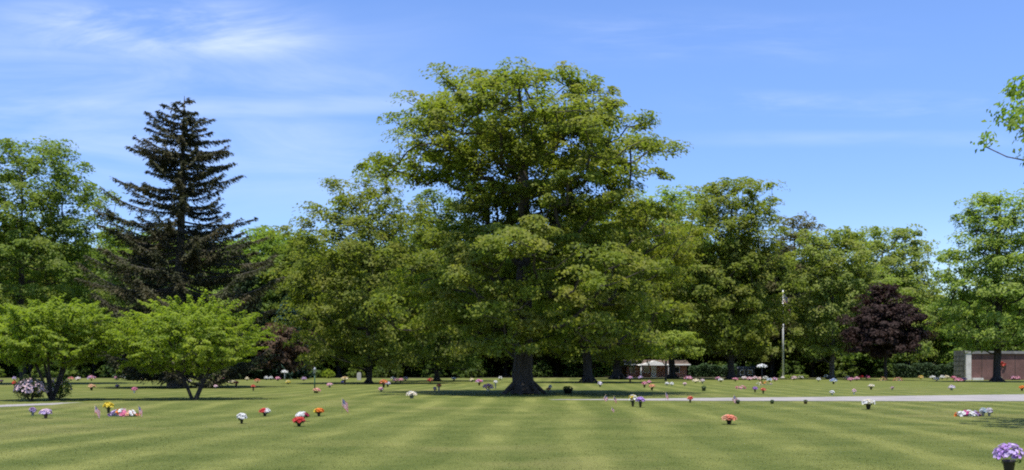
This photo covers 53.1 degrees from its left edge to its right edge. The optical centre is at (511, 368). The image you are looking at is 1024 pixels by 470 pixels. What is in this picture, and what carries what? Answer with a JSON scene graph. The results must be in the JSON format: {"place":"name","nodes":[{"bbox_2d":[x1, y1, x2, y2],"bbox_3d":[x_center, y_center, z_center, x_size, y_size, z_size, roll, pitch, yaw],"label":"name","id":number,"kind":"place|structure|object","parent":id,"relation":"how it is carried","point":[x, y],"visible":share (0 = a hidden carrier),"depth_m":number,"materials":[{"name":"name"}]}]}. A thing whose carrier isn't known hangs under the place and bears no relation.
{"place":"outdoors","nodes":[
{"label":"outdoors","id":0,"kind":"place"},
{"bbox_2d":[2,375,953,377],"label":"woodland ground","id":1,"kind":"structure","parent":0,"point":[536,377],"depth_m":180.82,"materials":[{"name":"green plant"}]},
{"bbox_2d":[2,364,16,376],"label":"undergrowth bush","id":2,"kind":"object","parent":1,"relation":"on","point":[8,371],"visible":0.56,"depth_m":185.10,"materials":[{"name":"green plant"}]},
{"bbox_2d":[12,361,42,376],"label":"undergrowth bush","id":3,"kind":"object","parent":1,"relation":"on","point":[17,371],"visible":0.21,"depth_m":182.98,"materials":[{"name":"green plant"}]},
{"bbox_2d":[0,248,61,376],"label":"tree","id":4,"kind":"object","parent":1,"relation":"on","point":[30,366],"visible":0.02,"depth_m":180.27,"materials":[{"name":"green plant"}]},
{"bbox_2d":[0,248,75,376],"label":"tree","id":5,"kind":"object","parent":1,"relation":"on","point":[54,275],"visible":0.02,"depth_m":177.16,"materials":[{"name":"green plant"}]},
{"bbox_2d":[31,359,58,377],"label":"undergrowth bush","id":6,"kind":"object","parent":1,"relation":"on","point":[53,370],"visible":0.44,"depth_m":173.92,"materials":[{"name":"green plant"}]},
{"bbox_2d":[57,362,97,377],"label":"undergrowth bush","id":7,"kind":"object","parent":1,"relation":"on","point":[74,372],"visible":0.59,"depth_m":172.84,"materials":[{"name":"green plant"}]},
{"bbox_2d":[49,251,130,377],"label":"tree","id":8,"kind":"object","parent":1,"relation":"on","point":[93,366],"visible":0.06,"depth_m":176.44,"materials":[{"name":"green plant"}]},
{"bbox_2d":[82,361,105,375],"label":"undergrowth bush","id":9,"kind":"object","parent":1,"relation":"on","point":[99,364],"visible":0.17,"depth_m":186.42,"materials":[{"name":"green plant"}]},
{"bbox_2d":[95,360,120,377],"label":"undergrowth bush","id":10,"kind":"object","parent":1,"relation":"on","point":[107,374],"visible":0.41,"depth_m":172.67,"materials":[{"name":"green plant"}]},
{"bbox_2d":[72,226,145,361],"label":"tree","id":11,"kind":"object","parent":1,"relation":"on","point":[108,247],"visible":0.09,"depth_m":175.26,"materials":[{"name":"green plant"}]},
{"bbox_2d":[88,235,131,258],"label":"tree","id":12,"kind":"object","parent":1,"relation":"on","point":[112,246],"visible":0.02,"depth_m":192.93,"materials":[{"name":"green plant"}]},
{"bbox_2d":[185,241,277,346],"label":"tree","id":13,"kind":"object","parent":1,"relation":"on","point":[220,288],"visible":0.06,"depth_m":176.24,"materials":[{"name":"green plant"}]},
{"bbox_2d":[233,227,294,278],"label":"tree","id":14,"kind":"object","parent":1,"relation":"on","point":[258,233],"visible":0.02,"depth_m":193.68,"materials":[{"name":"green plant"}]},
{"bbox_2d":[247,225,290,253],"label":"tree","id":15,"kind":"object","parent":1,"relation":"on","point":[263,227],"depth_m":222.18,"materials":[{"name":"green plant"}]},
{"bbox_2d":[236,231,310,328],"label":"tree","id":16,"kind":"object","parent":1,"relation":"on","point":[268,245],"visible":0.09,"depth_m":179.35,"materials":[{"name":"green plant"}]},
{"bbox_2d":[264,237,323,293],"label":"tree","id":17,"kind":"object","parent":1,"relation":"on","point":[286,246],"depth_m":192.55,"materials":[{"name":"green plant"}]},
{"bbox_2d":[259,229,351,358],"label":"tree","id":18,"kind":"object","parent":1,"relation":"on","point":[280,265],"visible":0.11,"depth_m":176.09,"materials":[{"name":"green plant"}]},
{"bbox_2d":[297,357,326,377],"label":"undergrowth bush","id":19,"kind":"object","parent":1,"relation":"on","point":[319,372],"visible":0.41,"depth_m":173.32,"materials":[{"name":"green plant"}]},
{"bbox_2d":[317,358,347,375],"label":"undergrowth bush","id":20,"kind":"object","parent":1,"relation":"on","point":[334,369],"visible":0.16,"depth_m":186.34,"materials":[{"name":"green plant"}]},
{"bbox_2d":[295,248,380,377],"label":"tree","id":21,"kind":"object","parent":1,"relation":"on","point":[338,375],"visible":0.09,"depth_m":176.32,"materials":[{"name":"green plant"}]},
{"bbox_2d":[336,362,361,376],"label":"undergrowth bush","id":22,"kind":"object","parent":1,"relation":"on","point":[345,370],"visible":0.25,"depth_m":182.37,"materials":[{"name":"green plant"}]},
{"bbox_2d":[346,367,365,377],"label":"undergrowth bush","id":23,"kind":"object","parent":1,"relation":"on","point":[352,372],"visible":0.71,"depth_m":171.56,"materials":[{"name":"green plant"}]},
{"bbox_2d":[372,358,402,377],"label":"undergrowth bush","id":24,"kind":"object","parent":1,"relation":"on","point":[385,373],"visible":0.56,"depth_m":173.18,"materials":[{"name":"green plant"}]},
{"bbox_2d":[347,250,433,372],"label":"tree","id":25,"kind":"object","parent":1,"relation":"on","point":[423,363],"visible":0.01,"depth_m":179.19,"materials":[{"name":"green plant"}]},
{"bbox_2d":[404,365,424,376],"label":"undergrowth bush","id":26,"kind":"object","parent":1,"relation":"on","point":[416,374],"visible":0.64,"depth_m":184.49,"materials":[{"name":"green plant"}]},
{"bbox_2d":[420,360,447,377],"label":"undergrowth bush","id":27,"kind":"object","parent":1,"relation":"on","point":[426,374],"visible":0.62,"depth_m":173.73,"materials":[{"name":"green plant"}]},
{"bbox_2d":[405,264,477,377],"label":"tree","id":28,"kind":"object","parent":1,"relation":"on","point":[443,342],"visible":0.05,"depth_m":176.33,"materials":[{"name":"green plant"}]},
{"bbox_2d":[452,356,486,377],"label":"undergrowth bush","id":29,"kind":"object","parent":1,"relation":"on","point":[478,371],"visible":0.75,"depth_m":171.27,"materials":[{"name":"green plant"}]},
{"bbox_2d":[448,264,513,374],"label":"tree","id":30,"kind":"object","parent":1,"relation":"on","point":[490,358],"visible":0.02,"depth_m":181.89,"materials":[{"name":"green plant"}]},
{"bbox_2d":[481,359,502,376],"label":"undergrowth bush","id":31,"kind":"object","parent":1,"relation":"on","point":[487,365],"visible":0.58,"depth_m":187.08,"materials":[{"name":"green plant"}]},
{"bbox_2d":[490,362,502,376],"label":"undergrowth bush","id":32,"kind":"object","parent":1,"relation":"on","point":[501,373],"visible":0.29,"depth_m":196.60,"materials":[{"name":"green plant"}]},
{"bbox_2d":[472,254,543,376],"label":"tree","id":33,"kind":"object","parent":1,"relation":"on","point":[505,370],"visible":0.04,"depth_m":184.35,"materials":[{"name":"green plant"}]},
{"bbox_2d":[507,358,543,376],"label":"undergrowth bush","id":34,"kind":"object","parent":1,"relation":"on","point":[510,367],"visible":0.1,"depth_m":194.77,"materials":[{"name":"green plant"}]},
{"bbox_2d":[504,258,571,369],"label":"tree","id":35,"kind":"object","parent":1,"relation":"on","point":[539,358],"visible":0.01,"depth_m":183.97,"materials":[{"name":"green plant"}]},
{"bbox_2d":[532,360,556,377],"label":"undergrowth bush","id":36,"kind":"object","parent":1,"relation":"on","point":[538,372],"visible":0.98,"depth_m":180.54,"materials":[{"name":"green plant"}]},
{"bbox_2d":[535,267,581,376],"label":"tree","id":37,"kind":"object","parent":1,"relation":"on","point":[556,364],"visible":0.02,"depth_m":191.31,"materials":[{"name":"green plant"}]},
{"bbox_2d":[560,360,582,376],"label":"undergrowth bush","id":38,"kind":"object","parent":1,"relation":"on","point":[572,372],"visible":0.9,"depth_m":181.64,"materials":[{"name":"green plant"}]},
{"bbox_2d":[547,306,624,376],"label":"tree","id":39,"kind":"object","parent":1,"relation":"on","point":[578,359],"visible":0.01,"depth_m":179.90,"materials":[{"name":"green plant"}]},
{"bbox_2d":[578,359,612,376],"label":"undergrowth bush","id":40,"kind":"object","parent":1,"relation":"on","point":[599,370],"visible":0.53,"depth_m":181.97,"materials":[{"name":"green plant"}]},
{"bbox_2d":[662,241,727,376],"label":"tree","id":41,"kind":"object","parent":1,"relation":"on","point":[697,362],"visible":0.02,"depth_m":191.48,"materials":[{"name":"green plant"}]},
{"bbox_2d":[686,358,703,375],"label":"undergrowth bush","id":42,"kind":"object","parent":1,"relation":"on","point":[690,360],"visible":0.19,"depth_m":209.62,"materials":[{"name":"green plant"}]},
{"bbox_2d":[688,363,736,376],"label":"tall hedge","id":43,"kind":"object","parent":1,"relation":"on","point":[709,369],"visible":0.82,"depth_m":175.31,"materials":[{"name":"green plant"}]},
{"bbox_2d":[691,240,751,376],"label":"tree","id":44,"kind":"object","parent":1,"relation":"on","point":[716,359],"visible":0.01,"depth_m":194.50,"materials":[{"name":"green plant"}]},
{"bbox_2d":[727,253,790,376],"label":"tree","id":45,"kind":"object","parent":1,"relation":"on","point":[750,359],"visible":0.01,"depth_m":191.66,"materials":[{"name":"green plant"}]},
{"bbox_2d":[724,249,813,377],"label":"tree","id":46,"kind":"object","parent":1,"relation":"on","point":[769,357],"visible":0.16,"depth_m":177.66,"materials":[{"name":"green plant"}]},
{"bbox_2d":[766,358,788,376],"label":"undergrowth bush","id":47,"kind":"object","parent":1,"relation":"on","point":[768,367],"visible":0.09,"depth_m":195.49,"materials":[{"name":"green plant"}]},
{"bbox_2d":[744,211,837,372],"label":"oak tree","id":48,"kind":"object","parent":1,"relation":"on","point":[791,248],"visible":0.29,"depth_m":176.26,"materials":[{"name":"green plant"}]},
{"bbox_2d":[776,360,805,377],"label":"undergrowth bush","id":49,"kind":"object","parent":1,"relation":"on","point":[788,370],"visible":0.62,"depth_m":174.53,"materials":[{"name":"green plant"}]},
{"bbox_2d":[785,361,818,376],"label":"undergrowth bush","id":50,"kind":"object","parent":1,"relation":"on","point":[807,370],"visible":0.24,"depth_m":186.47,"materials":[{"name":"green plant"}]},
{"bbox_2d":[778,262,851,377],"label":"tree","id":51,"kind":"object","parent":1,"relation":"on","point":[802,359],"visible":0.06,"depth_m":177.78,"materials":[{"name":"green plant"}]},
{"bbox_2d":[818,359,857,376],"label":"undergrowth bush","id":52,"kind":"object","parent":1,"relation":"on","point":[821,370],"visible":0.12,"depth_m":185.92,"materials":[{"name":"green plant"}]},
{"bbox_2d":[824,357,865,377],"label":"undergrowth bush","id":53,"kind":"object","parent":1,"relation":"on","point":[838,371],"visible":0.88,"depth_m":172.91,"materials":[{"name":"green plant"}]},
{"bbox_2d":[825,275,883,377],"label":"tree","id":54,"kind":"object","parent":1,"relation":"on","point":[864,360],"visible":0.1,"depth_m":174.53,"materials":[{"name":"green plant"}]},
{"bbox_2d":[856,363,873,376],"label":"undergrowth bush","id":55,"kind":"object","parent":1,"relation":"on","point":[866,367],"visible":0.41,"depth_m":182.49,"materials":[{"name":"green plant"}]},
{"bbox_2d":[865,358,894,377],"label":"undergrowth bush","id":56,"kind":"object","parent":1,"relation":"on","point":[878,372],"visible":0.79,"depth_m":174.39,"materials":[{"name":"green plant"}]},
{"bbox_2d":[826,223,955,367],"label":"linden tree","id":57,"kind":"object","parent":1,"relation":"on","point":[898,258],"visible":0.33,"depth_m":182.04,"materials":[{"name":"green plant"}]},
{"bbox_2d":[862,268,942,377],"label":"tree","id":58,"kind":"object","parent":1,"relation":"on","point":[925,353],"visible":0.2,"depth_m":175.59,"materials":[{"name":"green plant"}]},
{"bbox_2d":[912,288,960,363],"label":"tree","id":59,"kind":"object","parent":1,"relation":"on","point":[929,359],"visible":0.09,"depth_m":189.24,"materials":[{"name":"green plant"}]},
{"bbox_2d":[932,300,993,364],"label":"tree","id":60,"kind":"object","parent":1,"relation":"on","point":[946,358],"visible":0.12,"depth_m":179.28,"materials":[{"name":"green plant"}]},
{"bbox_2d":[978,297,1023,350],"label":"tree","id":61,"kind":"object","parent":1,"relation":"on","point":[1012,348],"visible":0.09,"depth_m":177.41,"materials":[{"name":"green plant"}]},
{"bbox_2d":[0,378,1023,469],"bbox_3d":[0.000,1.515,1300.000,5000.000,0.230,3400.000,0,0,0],"label":"lawn","id":62,"kind":"structure","parent":0,"point":[351,392],"depth_m":28.27,"materials":[{"name":"green plant"}]},
{"bbox_2d":[12,374,49,400],"bbox_3d":[-23.483,0.918,50.001,1.720,1.395,1.501,0,0,0],"label":"flowering bush","id":63,"kind":"object","parent":62,"relation":"on","point":[33,387],"visible":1,"depth_m":49.66,"materials":[{"name":"pink plant"}]},
{"bbox_2d":[39,409,51,417],"bbox_3d":[-14.851,1.430,32.611,0.389,0.314,0.409,0,0,6],"label":"flower vase","id":64,"kind":"object","parent":62,"relation":"on","point":[45,412],"visible":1,"depth_m":32.53,"materials":[{"name":"purple plant"}]},
{"bbox_2d":[51,373,72,398],"bbox_3d":[-23.581,0.922,53.191,1.635,1.388,1.419,0,0,0],"label":"flowering bush","id":65,"kind":"object","parent":62,"relation":"on","point":[67,384],"visible":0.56,"depth_m":53.09,"materials":[{"name":"green plant"}]},
{"bbox_2d":[0,293,132,399],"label":"young maple","id":66,"kind":"object","parent":62,"relation":"on","point":[74,342],"visible":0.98,"depth_m":50.38,"materials":[{"name":"green plant"}]},
{"bbox_2d":[0,135,134,381],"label":"maple tree","id":67,"kind":"object","parent":62,"relation":"on","point":[29,236],"visible":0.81,"depth_m":103.24,"materials":[{"name":"green plant"}]},
{"bbox_2d":[102,402,114,412],"bbox_3d":[-14.392,1.387,36.539,0.400,0.392,0.418,0,0,-8],"label":"flower vase","id":68,"kind":"object","parent":62,"relation":"on","point":[108,405],"visible":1,"depth_m":36.47,"materials":[{"name":"yellow metal"}]},
{"bbox_2d":[107,408,139,416],"bbox_3d":[-13.014,1.527,34.328,1.106,0.382,0.595,0,0,0],"label":"flower spray","id":69,"kind":"object","parent":62,"relation":"on","point":[121,412],"visible":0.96,"depth_m":34.19,"materials":[{"name":"multicoloured plant"}]},
{"bbox_2d":[106,266,173,379],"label":"spruce tree","id":70,"kind":"object","parent":62,"relation":"on","point":[114,368],"visible":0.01,"depth_m":138.29,"materials":[{"name":"green plant"}]},
{"bbox_2d":[73,96,284,388],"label":"spruce tree","id":71,"kind":"object","parent":62,"relation":"on","point":[200,245],"visible":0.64,"depth_m":84.59,"materials":[{"name":"green plant"}]},
{"bbox_2d":[95,289,278,399],"bbox_3d":[-16.672,-1.212,52.254,9.296,5.737,8.273,0,0,0],"label":"young maple","id":72,"kind":"object","parent":62,"relation":"on","point":[205,334],"visible":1,"depth_m":51.38,"materials":[{"name":"green plant"}]},
{"bbox_2d":[236,413,246,423],"bbox_3d":[-7.901,1.456,29.940,0.319,0.322,0.319,0,0,-6],"label":"flower vase","id":73,"kind":"object","parent":62,"relation":"on","point":[241,416],"visible":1,"depth_m":29.87,"materials":[{"name":"white plant"}]},
{"bbox_2d":[221,258,282,379],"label":"spruce tree","id":74,"kind":"object","parent":62,"relation":"on","point":[263,372],"visible":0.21,"depth_m":149.03,"materials":[{"name":"green plant"}]},
{"bbox_2d":[259,408,270,415],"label":"flower vase","id":75,"kind":"object","parent":62,"relation":"on","point":[264,411],"visible":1,"depth_m":34.82,"materials":[{"name":"red plant"}]},
{"bbox_2d":[250,322,316,378],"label":"russet tree","id":76,"kind":"object","parent":62,"relation":"on","point":[288,355],"visible":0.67,"depth_m":148.51,"materials":[{"name":"brown plant"}]},
{"bbox_2d":[269,294,313,378],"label":"spruce tree","id":77,"kind":"object","parent":62,"relation":"on","point":[296,374],"visible":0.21,"depth_m":159.22,"materials":[{"name":"green plant"}]},
{"bbox_2d":[292,416,305,426],"bbox_3d":[-5.898,1.462,28.332,0.396,0.286,0.415,0,0,6],"label":"flower vase","id":78,"kind":"object","parent":62,"relation":"on","point":[299,420],"visible":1,"depth_m":28.23,"materials":[{"name":"red plant"}]},
{"bbox_2d":[295,411,309,418],"bbox_3d":[-6.374,1.462,31.144,0.434,0.315,0.444,0,0,-7],"label":"flower vase","id":79,"kind":"object","parent":62,"relation":"on","point":[302,414],"visible":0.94,"depth_m":31.04,"materials":[{"name":"white plant"}]},
{"bbox_2d":[321,369,334,377],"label":"shrub","id":80,"kind":"object","parent":62,"relation":"on","point":[331,373],"visible":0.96,"depth_m":164.73,"materials":[{"name":"green plant"}]},
{"bbox_2d":[260,168,463,383],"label":"oak tree","id":81,"kind":"object","parent":62,"relation":"on","point":[386,344],"visible":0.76,"depth_m":105.01,"materials":[{"name":"green plant"}]},
{"bbox_2d":[352,187,492,380],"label":"oak tree","id":82,"kind":"object","parent":62,"relation":"on","point":[442,362],"visible":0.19,"depth_m":126.68,"materials":[{"name":"green plant"}]},
{"bbox_2d":[350,56,719,394],"bbox_3d":[1.388,-8.454,64.789,23.065,20.410,21.117,0,0,41],"label":"oak tree","id":83,"kind":"object","parent":62,"relation":"on","point":[514,325],"visible":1,"depth_m":61.02,"materials":[{"name":"green plant"}]},
{"bbox_2d":[493,194,675,382],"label":"oak tree","id":84,"kind":"object","parent":62,"relation":"on","point":[587,377],"visible":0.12,"depth_m":113.45,"materials":[{"name":"green plant"}]},
{"bbox_2d":[565,200,690,378],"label":"oak tree","id":85,"kind":"object","parent":62,"relation":"on","point":[616,364],"visible":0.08,"depth_m":149.44,"materials":[{"name":"green plant"}]},
{"bbox_2d":[628,394,636,406],"bbox_3d":[5.062,1.339,42.873,0.403,0.523,0.418,0,0,-7],"label":"flower vase","id":86,"kind":"object","parent":62,"relation":"on","point":[633,397],"visible":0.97,"depth_m":42.81,"materials":[{"name":"white metal"}]},
{"bbox_2d":[614,184,727,378],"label":"oak tree","id":87,"kind":"object","parent":62,"relation":"on","point":[671,362],"visible":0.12,"depth_m":160.88,"materials":[{"name":"green plant"}]},
{"bbox_2d":[645,330,705,380],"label":"dogwood tree","id":88,"kind":"object","parent":62,"relation":"on","point":[688,337],"visible":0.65,"depth_m":130.98,"materials":[{"name":"green plant"}]},
{"bbox_2d":[721,414,736,424],"bbox_3d":[6.198,1.450,29.221,0.473,0.294,0.465,0,0,-6],"label":"flower vase","id":89,"kind":"object","parent":62,"relation":"on","point":[728,418],"visible":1,"depth_m":29.11,"materials":[{"name":"brown metal"}]},
{"bbox_2d":[653,176,808,379],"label":"oak tree","id":90,"kind":"object","parent":62,"relation":"on","point":[741,290],"visible":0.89,"depth_m":144.74,"materials":[{"name":"green plant"}]},
{"bbox_2d":[780,288,787,377],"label":"flagpole","id":91,"kind":"object","parent":62,"relation":"on","point":[786,301],"visible":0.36,"depth_m":165.89,"materials":[{"name":"metal"}]},
{"bbox_2d":[774,225,914,378],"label":"linden tree","id":92,"kind":"object","parent":62,"relation":"on","point":[823,290],"visible":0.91,"depth_m":149.56,"materials":[{"name":"green plant"}]},
{"bbox_2d":[862,399,874,408],"bbox_3d":[13.934,1.400,40.070,0.551,0.405,0.524,0,0,-2],"label":"flower vase","id":93,"kind":"object","parent":62,"relation":"on","point":[867,401],"visible":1,"depth_m":39.97,"materials":[{"name":"white metal"}]},
{"bbox_2d":[835,282,940,379],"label":"purple maple","id":94,"kind":"object","parent":62,"relation":"on","point":[889,324],"visible":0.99,"depth_m":135.96,"materials":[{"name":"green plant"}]},
{"bbox_2d":[893,362,953,377],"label":"tall hedge","id":95,"kind":"object","parent":62,"relation":"on","point":[924,369],"visible":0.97,"depth_m":165.31,"materials":[{"name":"green plant"}]},
{"bbox_2d":[954,410,980,416],"bbox_3d":[15.412,1.557,34.600,0.957,0.333,0.500,0,0,0],"label":"flower spray","id":96,"kind":"object","parent":62,"relation":"on","point":[968,413],"visible":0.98,"depth_m":34.48,"materials":[{"name":"white plant"}]},
{"bbox_2d":[919,187,1023,381],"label":"linden tree","id":97,"kind":"object","parent":62,"relation":"on","point":[987,291],"visible":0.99,"depth_m":120.56,"materials":[{"name":"green plant"}]},
{"bbox_2d":[954,350,1023,379],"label":"mausoleum","id":98,"kind":"structure","parent":62,"relation":"on","point":[976,365],"depth_m":141.25,"materials":[{"name":"brick"}]},
{"bbox_2d":[970,75,1023,183],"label":"maple tree","id":99,"kind":"object","parent":62,"relation":"on","point":[1011,121],"visible":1,"depth_m":28.45,"materials":[{"name":"green plant"}]},
{"bbox_2d":[992,443,1023,469],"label":"flower vase","id":100,"kind":"object","parent":62,"relation":"on","point":[1004,450],"visible":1,"depth_m":14.92,"materials":[{"name":"purple metal"}]},
{"bbox_2d":[0,394,1023,406],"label":"road","id":101,"kind":"structure","parent":0,"point":[1013,397],"depth_m":54.13,"materials":[{"name":"grey asphalt"}]},
{"bbox_2d":[0,0,1023,298],"label":"sky","id":102,"kind":"structure","parent":0,"point":[869,113],"materials":[{"name":"blue"}]},
{"bbox_2d":[563,386,572,393],"bbox_3d":[3.546,1.348,64.864,0.681,0.504,0.666,0,0,0],"label":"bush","id":103,"kind":"object","parent":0,"point":[567,389],"visible":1,"depth_m":64.66,"materials":[{"name":"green plant"}]},
{"bbox_2d":[622,360,690,376],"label":"brick house","id":104,"kind":"structure","parent":0,"point":[655,368],"depth_m":186.00,"materials":[{"name":"red brick"}]},
{"bbox_2d":[735,366,755,376],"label":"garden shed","id":105,"kind":"structure","parent":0,"point":[747,371],"depth_m":182.00,"materials":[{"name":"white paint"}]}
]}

